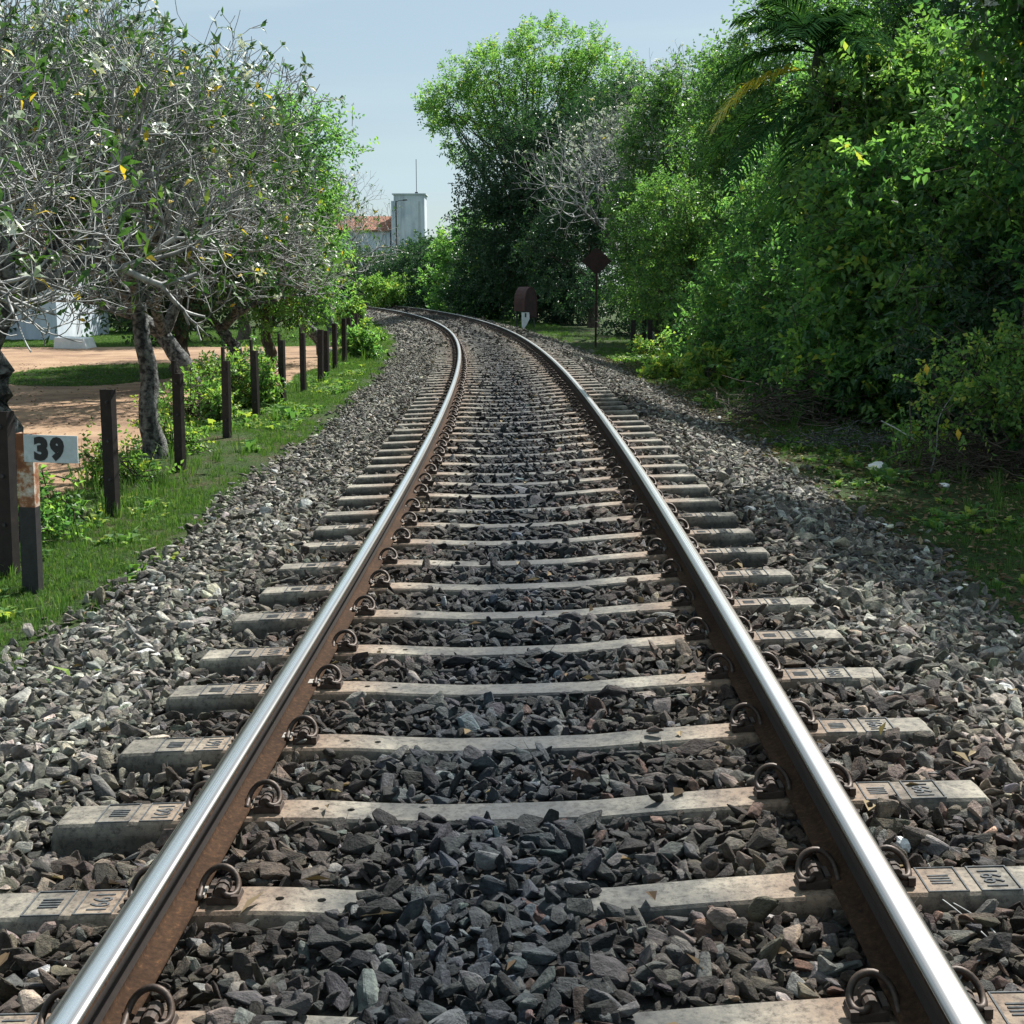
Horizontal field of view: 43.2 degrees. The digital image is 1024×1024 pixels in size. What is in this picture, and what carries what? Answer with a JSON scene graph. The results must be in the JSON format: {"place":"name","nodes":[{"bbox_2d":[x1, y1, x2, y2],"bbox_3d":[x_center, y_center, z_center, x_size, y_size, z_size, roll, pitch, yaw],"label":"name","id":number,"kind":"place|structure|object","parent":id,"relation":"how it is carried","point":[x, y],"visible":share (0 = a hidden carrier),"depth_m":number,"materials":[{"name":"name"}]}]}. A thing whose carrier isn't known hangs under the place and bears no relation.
{"place":"outdoors","nodes":[
{"label":"outdoors","id":0,"kind":"place"},
{"bbox_2d":[0,0,1012,284],"label":"sky","id":1,"kind":"structure","parent":0,"point":[373,53],"materials":[{"name":"blue"}]},
{"bbox_2d":[0,285,1023,673],"bbox_3d":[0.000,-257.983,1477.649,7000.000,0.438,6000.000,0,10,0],"label":"ground","id":2,"kind":"structure","parent":0,"point":[256,459],"depth_m":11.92,"materials":[{"name":"green plant"}]},
{"bbox_2d":[0,411,20,576],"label":"fence post","id":3,"kind":"object","parent":2,"relation":"on","point":[9,541],"visible":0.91,"depth_m":8.40,"materials":[{"name":"wood"}]},
{"bbox_2d":[15,432,78,593],"bbox_3d":[-2.844,0.064,7.994,0.388,1.100,0.087,2,10,3],"label":"kilometre post","id":4,"kind":"object","parent":2,"relation":"on","point":[33,450],"visible":0.98,"depth_m":7.94,"materials":[{"name":"grey metal"}]},
{"bbox_2d":[9,305,93,336],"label":"broadleaf tree","id":5,"kind":"object","parent":2,"relation":"on","point":[85,330],"visible":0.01,"depth_m":49.13,"materials":[{"name":"green plant"}]},
{"bbox_2d":[17,464,91,542],"bbox_3d":[-3.730,0.005,9.746,1.056,0.698,0.931,-3,11,-18],"label":"verge plant","id":6,"kind":"object","parent":2,"relation":"on","point":[48,515],"visible":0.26,"depth_m":9.87,"materials":[{"name":"green plant"}]},
{"bbox_2d":[5,231,108,340],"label":"white house","id":7,"kind":"structure","parent":2,"relation":"on","point":[31,331],"depth_m":46.63,"materials":[{"name":"paint"}]},
{"bbox_2d":[7,120,144,313],"bbox_3d":[-7.858,-3.506,17.350,5.541,5.053,5.668,0,10,0],"label":"frangipani tree","id":8,"kind":"object","parent":2,"relation":"on","point":[17,248],"depth_m":17.92,"materials":[{"name":"grey plant"}]},
{"bbox_2d":[0,17,162,352],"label":"frangipani tree","id":9,"kind":"object","parent":2,"relation":"on","point":[7,219],"visible":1,"depth_m":8.62,"materials":[{"name":"grey plant"}]},
{"bbox_2d":[99,389,120,516],"bbox_3d":[-3.314,-0.425,10.659,0.108,1.170,0.081,4,11,20],"label":"fence post","id":10,"kind":"object","parent":2,"relation":"on","point":[108,411],"visible":0.91,"depth_m":10.62,"materials":[{"name":"wood"}]},
{"bbox_2d":[62,416,183,483],"bbox_3d":[-3.842,-0.520,12.629,1.044,0.811,0.880,5,11,25],"label":"verge plant","id":11,"kind":"object","parent":2,"relation":"on","point":[140,472],"visible":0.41,"depth_m":12.56,"materials":[{"name":"green plant"}]},
{"bbox_2d":[0,0,280,483],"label":"frangipani tree","id":12,"kind":"object","parent":2,"relation":"on","point":[7,370],"visible":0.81,"depth_m":11.09,"materials":[{"name":"grey plant"}]},
{"bbox_2d":[2,326,326,386],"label":"lawn","id":13,"kind":"structure","parent":2,"relation":"on","point":[111,338],"depth_m":32.75,"materials":[{"name":"green plant"}]},
{"bbox_2d":[108,281,220,332],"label":"broadleaf tree","id":14,"kind":"object","parent":2,"relation":"on","point":[120,329],"visible":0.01,"depth_m":54.92,"materials":[{"name":"green plant"}]},
{"bbox_2d":[118,394,214,454],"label":"verge plant","id":15,"kind":"object","parent":2,"relation":"on","point":[167,429],"visible":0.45,"depth_m":14.76,"materials":[{"name":"green plant"}]},
{"bbox_2d":[1,346,341,499],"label":"dirt yard","id":16,"kind":"structure","parent":2,"relation":"on","point":[48,399],"depth_m":23.24,"materials":[{"name":"beige soil"}]},
{"bbox_2d":[54,336,95,348],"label":"white slab","id":17,"kind":"structure","parent":16,"relation":"on","point":[64,343],"depth_m":40.71,"materials":[{"name":"paint"}]},
{"bbox_2d":[16,121,326,397],"bbox_3d":[-6.169,-4.328,21.953,5.825,5.067,5.595,2,10,10],"label":"frangipani tree","id":18,"kind":"object","parent":2,"relation":"on","point":[161,327],"visible":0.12,"depth_m":21.66,"materials":[{"name":"grey plant"}]},
{"bbox_2d":[1,0,344,459],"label":"frangipani tree","id":19,"kind":"object","parent":2,"relation":"on","point":[136,296],"visible":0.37,"depth_m":13.14,"materials":[{"name":"grey plant"}]},
{"bbox_2d":[171,360,185,471],"bbox_3d":[-3.412,-0.917,13.229,0.099,1.260,0.076,5,11,22],"label":"fence post","id":20,"kind":"object","parent":2,"relation":"on","point":[178,416],"visible":0.93,"depth_m":13.20,"materials":[{"name":"wood"}]},
{"bbox_2d":[49,46,336,372],"bbox_3d":[-6.929,-5.909,26.228,6.577,6.744,5.299,0,10,0],"label":"broadleaf tree","id":21,"kind":"object","parent":2,"relation":"on","point":[181,329],"visible":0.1,"depth_m":26.14,"materials":[{"name":"green plant"}]},
{"bbox_2d":[158,366,244,424],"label":"verge plant","id":22,"kind":"object","parent":2,"relation":"on","point":[209,406],"visible":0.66,"depth_m":18.00,"materials":[{"name":"green plant"}]},
{"bbox_2d":[91,145,352,365],"bbox_3d":[-6.479,-5.385,28.155,6.007,5.018,5.989,-5,11,-26],"label":"frangipani tree","id":23,"kind":"object","parent":2,"relation":"on","point":[230,341],"visible":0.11,"depth_m":28.18,"materials":[{"name":"grey plant"}]},
{"bbox_2d":[221,347,231,437],"bbox_3d":[-3.599,-1.441,16.273,0.099,1.260,0.076,5,11,22],"label":"fence post","id":24,"kind":"object","parent":2,"relation":"on","point":[226,395],"visible":0.93,"depth_m":16.25,"materials":[{"name":"wood"}]},
{"bbox_2d":[187,335,289,407],"bbox_3d":[-4.252,-2.070,20.091,1.635,1.361,1.489,0,10,0],"label":"verge plant","id":25,"kind":"object","parent":2,"relation":"on","point":[269,388],"visible":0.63,"depth_m":19.89,"materials":[{"name":"green plant"}]},
{"bbox_2d":[249,340,259,417],"bbox_3d":[-3.694,-1.846,18.564,0.099,1.240,0.076,4,11,23],"label":"fence post","id":26,"kind":"object","parent":2,"relation":"on","point":[254,371],"visible":0.93,"depth_m":18.54,"materials":[{"name":"wood"}]},
{"bbox_2d":[236,89,309,340],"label":"broadleaf tree","id":27,"kind":"object","parent":2,"relation":"on","point":[247,330],"depth_m":46.44,"materials":[{"name":"green plant"}]},
{"bbox_2d":[214,264,336,326],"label":"broadleaf tree","id":28,"kind":"object","parent":2,"relation":"on","point":[289,314],"depth_m":61.13,"materials":[{"name":"green plant"}]},
{"bbox_2d":[277,333,286,401],"bbox_3d":[-3.597,-2.149,20.203,0.099,1.270,0.076,5,11,22],"label":"fence post","id":29,"kind":"object","parent":2,"relation":"on","point":[281,360],"visible":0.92,"depth_m":20.15,"materials":[{"name":"wood"}]},
{"bbox_2d":[192,70,378,362],"bbox_3d":[-6.331,-7.024,31.430,6.270,7.064,5.052,0,10,0],"label":"broadleaf tree","id":30,"kind":"object","parent":2,"relation":"on","point":[267,315],"visible":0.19,"depth_m":31.13,"materials":[{"name":"green plant"}]},
{"bbox_2d":[208,149,384,354],"bbox_3d":[-6.332,-6.768,34.162,6.200,5.791,6.737,0,10,0],"label":"frangipani tree","id":31,"kind":"object","parent":2,"relation":"on","point":[313,335],"visible":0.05,"depth_m":34.01,"materials":[{"name":"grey plant"}]},
{"bbox_2d":[299,327,306,391],"bbox_3d":[-3.678,-2.601,22.712,0.095,1.279,0.073,5,11,23],"label":"fence post","id":32,"kind":"object","parent":2,"relation":"on","point":[302,354],"visible":0.93,"depth_m":22.68,"materials":[{"name":"wood"}]},
{"bbox_2d":[317,329,323,382],"bbox_3d":[-3.687,-2.922,24.877,0.103,1.170,0.079,6,11,22],"label":"fence post","id":33,"kind":"object","parent":2,"relation":"on","point":[320,352],"visible":0.91,"depth_m":24.84,"materials":[{"name":"wood"}]},
{"bbox_2d":[324,331,329,373],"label":"fence post","id":34,"kind":"object","parent":2,"relation":"on","point":[326,353],"visible":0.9,"depth_m":26.87,"materials":[{"name":"wood"}]},
{"bbox_2d":[295,248,371,300],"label":"broadleaf tree","id":35,"kind":"object","parent":2,"relation":"on","point":[353,272],"visible":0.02,"depth_m":118.03,"materials":[{"name":"green plant"}]},
{"bbox_2d":[332,323,337,368],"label":"fence post","id":36,"kind":"object","parent":2,"relation":"on","point":[334,348],"visible":0.91,"depth_m":29.21,"materials":[{"name":"wood"}]},
{"bbox_2d":[341,318,346,361],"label":"fence post","id":37,"kind":"object","parent":2,"relation":"on","point":[344,334],"visible":0.91,"depth_m":31.16,"materials":[{"name":"wood"}]},
{"bbox_2d":[284,167,406,335],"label":"frangipani tree","id":38,"kind":"object","parent":2,"relation":"on","point":[329,329],"visible":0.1,"depth_m":48.46,"materials":[{"name":"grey plant"}]},
{"bbox_2d":[347,318,350,353],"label":"fence post","id":39,"kind":"object","parent":2,"relation":"on","point":[349,321],"visible":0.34,"depth_m":33.66,"materials":[{"name":"wood"}]},
{"bbox_2d":[350,315,354,327],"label":"fence post","id":40,"kind":"object","parent":2,"relation":"on","point":[353,324],"visible":0.24,"depth_m":36.12,"materials":[{"name":"wood"}]},
{"bbox_2d":[335,296,375,338],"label":"verge plant","id":41,"kind":"object","parent":2,"relation":"on","point":[351,309],"visible":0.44,"depth_m":41.00,"materials":[{"name":"green plant"}]},
{"bbox_2d":[325,216,391,295],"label":"tiled house","id":42,"kind":"structure","parent":2,"relation":"on","point":[387,238],"depth_m":181.71,"materials":[{"name":"paint"}]},
{"bbox_2d":[330,323,387,359],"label":"verge plant","id":43,"kind":"object","parent":2,"relation":"on","point":[357,341],"visible":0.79,"depth_m":32.88,"materials":[{"name":"green plant"}]},
{"bbox_2d":[328,243,397,302],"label":"broadleaf tree","id":44,"kind":"object","parent":2,"relation":"on","point":[356,263],"visible":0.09,"depth_m":108.44,"materials":[{"name":"green plant"}]},
{"bbox_2d":[369,326,390,341],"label":"verge plant","id":45,"kind":"object","parent":2,"relation":"on","point":[383,337],"visible":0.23,"depth_m":43.64,"materials":[{"name":"green plant"}]},
{"bbox_2d":[351,236,415,303],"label":"broadleaf tree","id":46,"kind":"object","parent":2,"relation":"on","point":[384,267],"visible":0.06,"depth_m":98.09,"materials":[{"name":"green plant"}]},
{"bbox_2d":[352,271,425,307],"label":"shrub","id":47,"kind":"object","parent":2,"relation":"on","point":[393,289],"visible":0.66,"depth_m":86.62,"materials":[{"name":"green plant"}]},
{"bbox_2d":[395,199,406,244],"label":"street lamp","id":48,"kind":"object","parent":2,"relation":"on","point":[396,216],"visible":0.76,"depth_m":146.31,"materials":[{"name":"metal"}]},
{"bbox_2d":[391,168,427,260],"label":"white tower building","id":49,"kind":"structure","parent":2,"relation":"on","point":[411,216],"depth_m":180.65,"materials":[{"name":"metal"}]},
{"bbox_2d":[387,229,449,280],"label":"broadleaf tree","id":50,"kind":"object","parent":2,"relation":"on","point":[405,261],"visible":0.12,"depth_m":90.91,"materials":[{"name":"green plant"}]},
{"bbox_2d":[397,227,467,313],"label":"broadleaf tree","id":51,"kind":"object","parent":2,"relation":"on","point":[417,301],"visible":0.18,"depth_m":84.07,"materials":[{"name":"green plant"}]},
{"bbox_2d":[411,206,513,315],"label":"broadleaf tree","id":52,"kind":"object","parent":2,"relation":"on","point":[442,262],"visible":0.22,"depth_m":77.13,"materials":[{"name":"green plant"}]},
{"bbox_2d":[437,222,547,320],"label":"broadleaf tree","id":53,"kind":"object","parent":2,"relation":"on","point":[474,307],"visible":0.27,"depth_m":70.54,"materials":[{"name":"green plant"}]},
{"bbox_2d":[0,302,1023,1023],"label":"ballast bed","id":54,"kind":"object","parent":2,"relation":"on","point":[480,898],"visible":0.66,"depth_m":4.68,"materials":[{"name":"grey gravel"}]},
{"bbox_2d":[0,300,1023,1023],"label":"railway track","id":55,"kind":"structure","parent":54,"relation":"on","point":[866,884],"depth_m":4.34,"materials":[{"name":"concrete"}]},
{"bbox_2d":[895,836,910,853],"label":"litter","id":56,"kind":"object","parent":54,"relation":"on","point":[903,843],"visible":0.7,"depth_m":3.57,"materials":[{"name":"white paper"}]},
{"bbox_2d":[942,899,986,936],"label":"dry stalk","id":57,"kind":"object","parent":54,"relation":"on","point":[959,913],"visible":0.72,"depth_m":3.23,"materials":[{"name":"beige plant"}]},
{"bbox_2d":[952,902,995,979],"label":"dry stalk","id":58,"kind":"object","parent":54,"relation":"on","point":[961,976],"visible":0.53,"depth_m":3.22,"materials":[{"name":"beige plant"}]},
{"bbox_2d":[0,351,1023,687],"bbox_3d":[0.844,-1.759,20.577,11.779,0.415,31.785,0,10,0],"label":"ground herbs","id":59,"kind":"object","parent":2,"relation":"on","point":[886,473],"visible":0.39,"depth_m":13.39,"materials":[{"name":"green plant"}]},
{"bbox_2d":[0,351,1023,1023],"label":"leaf litter","id":60,"kind":"object","parent":2,"relation":"on","point":[676,789],"visible":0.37,"depth_m":10.98,"materials":[{"name":"brown plant"}]},
{"bbox_2d":[0,343,1023,579],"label":"tall grass","id":61,"kind":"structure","parent":2,"relation":"on","point":[124,481],"depth_m":12.55,"materials":[{"name":"green plant"}]},
{"bbox_2d":[514,287,536,328],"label":"signal hood","id":62,"kind":"object","parent":2,"relation":"on","point":[525,299],"visible":0.91,"depth_m":56.50,"materials":[{"name":"red paint"}]},
{"bbox_2d":[441,90,626,321],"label":"broadleaf tree","id":63,"kind":"object","parent":2,"relation":"on","point":[503,206],"visible":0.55,"depth_m":64.71,"materials":[{"name":"green plant"}]},
{"bbox_2d":[410,9,677,317],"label":"broadleaf tree","id":64,"kind":"object","parent":2,"relation":"on","point":[507,96],"visible":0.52,"depth_m":69.09,"materials":[{"name":"green plant"}]},
{"bbox_2d":[515,252,605,325],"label":"broadleaf tree","id":65,"kind":"object","parent":2,"relation":"on","point":[556,319],"visible":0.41,"depth_m":63.28,"materials":[{"name":"green plant"}]},
{"bbox_2d":[499,56,679,327],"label":"broadleaf tree","id":66,"kind":"object","parent":2,"relation":"on","point":[590,243],"visible":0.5,"depth_m":58.60,"materials":[{"name":"green plant"}]},
{"bbox_2d":[581,249,611,346],"bbox_3d":[2.570,-6.476,39.486,0.960,3.073,0.092,0,10,0],"label":"diamond board","id":67,"kind":"object","parent":2,"relation":"on","point":[596,261],"visible":0.9,"depth_m":39.25,"materials":[{"name":"red paint"}]},
{"bbox_2d":[503,96,691,338],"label":"frangipani tree","id":68,"kind":"object","parent":2,"relation":"on","point":[595,220],"visible":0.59,"depth_m":45.97,"materials":[{"name":"grey plant"}]},
{"bbox_2d":[566,212,692,336],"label":"broadleaf tree","id":69,"kind":"object","parent":2,"relation":"on","point":[620,325],"visible":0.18,"depth_m":49.63,"materials":[{"name":"green plant"}]},
{"bbox_2d":[630,320,635,353],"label":"fence post","id":70,"kind":"object","parent":2,"relation":"on","point":[633,328],"visible":0.61,"depth_m":35.68,"materials":[{"name":"wood"}]},
{"bbox_2d":[641,318,645,341],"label":"fence post","id":71,"kind":"object","parent":2,"relation":"on","point":[643,334],"visible":0.55,"depth_m":39.15,"materials":[{"name":"wood"}]},
{"bbox_2d":[647,320,652,344],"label":"fence post","id":72,"kind":"object","parent":2,"relation":"on","point":[650,331],"visible":0.64,"depth_m":35.97,"materials":[{"name":"wood"}]},
{"bbox_2d":[623,332,679,355],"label":"verge plant","id":73,"kind":"object","parent":2,"relation":"on","point":[642,347],"visible":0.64,"depth_m":33.81,"materials":[{"name":"green plant"}]},
{"bbox_2d":[576,42,738,340],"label":"frangipani tree","id":74,"kind":"object","parent":2,"relation":"on","point":[612,118],"visible":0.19,"depth_m":42.95,"materials":[{"name":"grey plant"}]},
{"bbox_2d":[636,349,685,378],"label":"verge plant","id":75,"kind":"object","parent":2,"relation":"on","point":[664,367],"visible":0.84,"depth_m":26.38,"materials":[{"name":"green plant"}]},
{"bbox_2d":[583,39,745,342],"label":"broadleaf tree","id":76,"kind":"object","parent":2,"relation":"on","point":[625,258],"visible":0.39,"depth_m":42.23,"materials":[{"name":"green plant"}]},
{"bbox_2d":[610,154,743,345],"bbox_3d":[5.481,-7.470,37.858,5.327,5.719,4.476,0,10,0],"label":"broadleaf tree","id":77,"kind":"object","parent":2,"relation":"on","point":[682,226],"visible":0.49,"depth_m":37.20,"materials":[{"name":"green plant"}]},
{"bbox_2d":[675,324,680,354],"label":"fence post","id":78,"kind":"object","parent":2,"relation":"on","point":[677,333],"visible":0.3,"depth_m":34.21,"materials":[{"name":"wood"}]},
{"bbox_2d":[640,216,728,341],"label":"broadleaf tree","id":79,"kind":"object","parent":2,"relation":"on","point":[668,310],"visible":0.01,"depth_m":43.47,"materials":[{"name":"green plant"}]},
{"bbox_2d":[674,340,742,388],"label":"verge plant","id":80,"kind":"object","parent":2,"relation":"on","point":[712,354],"visible":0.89,"depth_m":24.15,"materials":[{"name":"green plant"}]},
{"bbox_2d":[660,195,788,357],"bbox_3d":[5.783,-5.193,29.753,4.607,4.343,4.164,0,10,0],"label":"shrub","id":81,"kind":"object","parent":2,"relation":"on","point":[682,303],"visible":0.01,"depth_m":29.98,"materials":[{"name":"green plant"}]},
{"bbox_2d":[663,126,869,386],"bbox_3d":[5.332,-4.834,25.280,4.784,5.335,3.916,0,10,0],"label":"shrub","id":82,"kind":"object","parent":2,"relation":"on","point":[713,312],"visible":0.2,"depth_m":24.92,"materials":[{"name":"green plant"}]},
{"bbox_2d":[659,0,921,284],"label":"broadleaf tree","id":83,"kind":"object","parent":2,"relation":"on","point":[761,93],"visible":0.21,"depth_m":32.79,"materials":[{"name":"green plant"}]},
{"bbox_2d":[693,0,900,251],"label":"palm tree","id":84,"kind":"object","parent":2,"relation":"on","point":[820,31],"visible":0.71,"depth_m":19.29,"materials":[{"name":"green plant"}]},
{"bbox_2d":[680,342,914,431],"bbox_3d":[4.050,-1.820,18.097,4.240,1.113,3.154,-4,11,-21],"label":"brush pile","id":85,"kind":"object","parent":2,"relation":"on","point":[809,413],"visible":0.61,"depth_m":17.74,"materials":[{"name":"brown plant"}]},
{"bbox_2d":[709,170,890,403],"bbox_3d":[5.596,-3.589,21.269,4.739,4.220,3.883,0,10,0],"label":"shrub","id":86,"kind":"object","parent":2,"relation":"on","point":[763,330],"visible":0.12,"depth_m":21.28,"materials":[{"name":"green plant"}]},
{"bbox_2d":[728,416,970,456],"bbox_3d":[4.102,-0.967,15.304,3.021,0.380,1.990,6,12,31],"label":"brush pile","id":87,"kind":"object","parent":2,"relation":"on","point":[817,437],"visible":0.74,"depth_m":15.30,"materials":[{"name":"grey plant"}]},
{"bbox_2d":[725,0,1015,322],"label":"broadleaf tree","id":88,"kind":"object","parent":2,"relation":"on","point":[888,27],"visible":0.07,"depth_m":25.83,"materials":[{"name":"green plant"}]},
{"bbox_2d":[868,461,882,469],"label":"litter","id":89,"kind":"object","parent":2,"relation":"on","point":[880,463],"visible":0.47,"depth_m":13.38,"materials":[{"name":"white paper"}]},
{"bbox_2d":[760,114,1018,427],"bbox_3d":[5.412,-3.177,18.063,3.936,4.522,4.151,0,10,0],"label":"shrub","id":90,"kind":"object","parent":2,"relation":"on","point":[838,319],"visible":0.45,"depth_m":17.39,"materials":[{"name":"green plant"}]},
{"bbox_2d":[775,3,1003,247],"bbox_3d":[5.726,-4.392,19.121,3.777,6.020,2.607,0,10,0],"label":"broadleaf tree","id":91,"kind":"object","parent":2,"relation":"on","point":[882,103],"visible":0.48,"depth_m":18.45,"materials":[{"name":"green plant"}]},
{"bbox_2d":[871,404,978,465],"bbox_3d":[4.526,-0.789,14.083,1.103,0.760,1.161,4,11,20],"label":"verge plant","id":92,"kind":"object","parent":2,"relation":"on","point":[902,443],"visible":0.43,"depth_m":13.98,"materials":[{"name":"green plant"}]},
{"bbox_2d":[848,0,1016,198],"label":"broadleaf tree","id":93,"kind":"object","parent":2,"relation":"on","point":[951,10],"visible":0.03,"depth_m":24.46,"materials":[{"name":"green plant"}]},
{"bbox_2d":[844,40,1023,410],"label":"shrub","id":94,"kind":"object","parent":2,"relation":"on","point":[972,216],"visible":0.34,"depth_m":15.76,"materials":[{"name":"green plant"}]},
{"bbox_2d":[851,376,1023,483],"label":"brush pile","id":95,"kind":"object","parent":2,"relation":"on","point":[1003,457],"visible":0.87,"depth_m":13.06,"materials":[{"name":"brown plant"}]},
{"bbox_2d":[881,420,915,440],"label":"dead branch","id":96,"kind":"object","parent":95,"relation":"on","point":[896,428],"visible":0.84,"depth_m":13.16,"materials":[{"name":"wood"}]},
{"bbox_2d":[930,375,962,472],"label":"dead branch","id":97,"kind":"object","parent":95,"relation":"on","point":[937,433],"visible":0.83,"depth_m":12.99,"materials":[{"name":"wood"}]},
{"bbox_2d":[855,209,1023,451],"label":"shrub","id":98,"kind":"object","parent":2,"relation":"on","point":[969,308],"visible":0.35,"depth_m":14.95,"materials":[{"name":"green plant"}]},
{"bbox_2d":[882,302,1023,476],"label":"shrub","id":99,"kind":"object","parent":2,"relation":"on","point":[994,385],"visible":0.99,"depth_m":12.91,"materials":[{"name":"green plant"}]},
{"bbox_2d":[901,0,1023,474],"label":"broadleaf tree","id":100,"kind":"object","parent":2,"relation":"on","point":[1012,139],"visible":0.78,"depth_m":12.90,"materials":[{"name":"green plant"}]},
{"bbox_2d":[937,0,1023,105],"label":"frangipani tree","id":101,"kind":"object","parent":2,"relation":"on","point":[975,46],"visible":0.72,"depth_m":12.46,"materials":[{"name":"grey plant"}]},
{"bbox_2d":[945,1,1021,171],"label":"broadleaf tree","id":102,"kind":"object","parent":2,"relation":"on","point":[999,38],"visible":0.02,"depth_m":18.21,"materials":[{"name":"green plant"}]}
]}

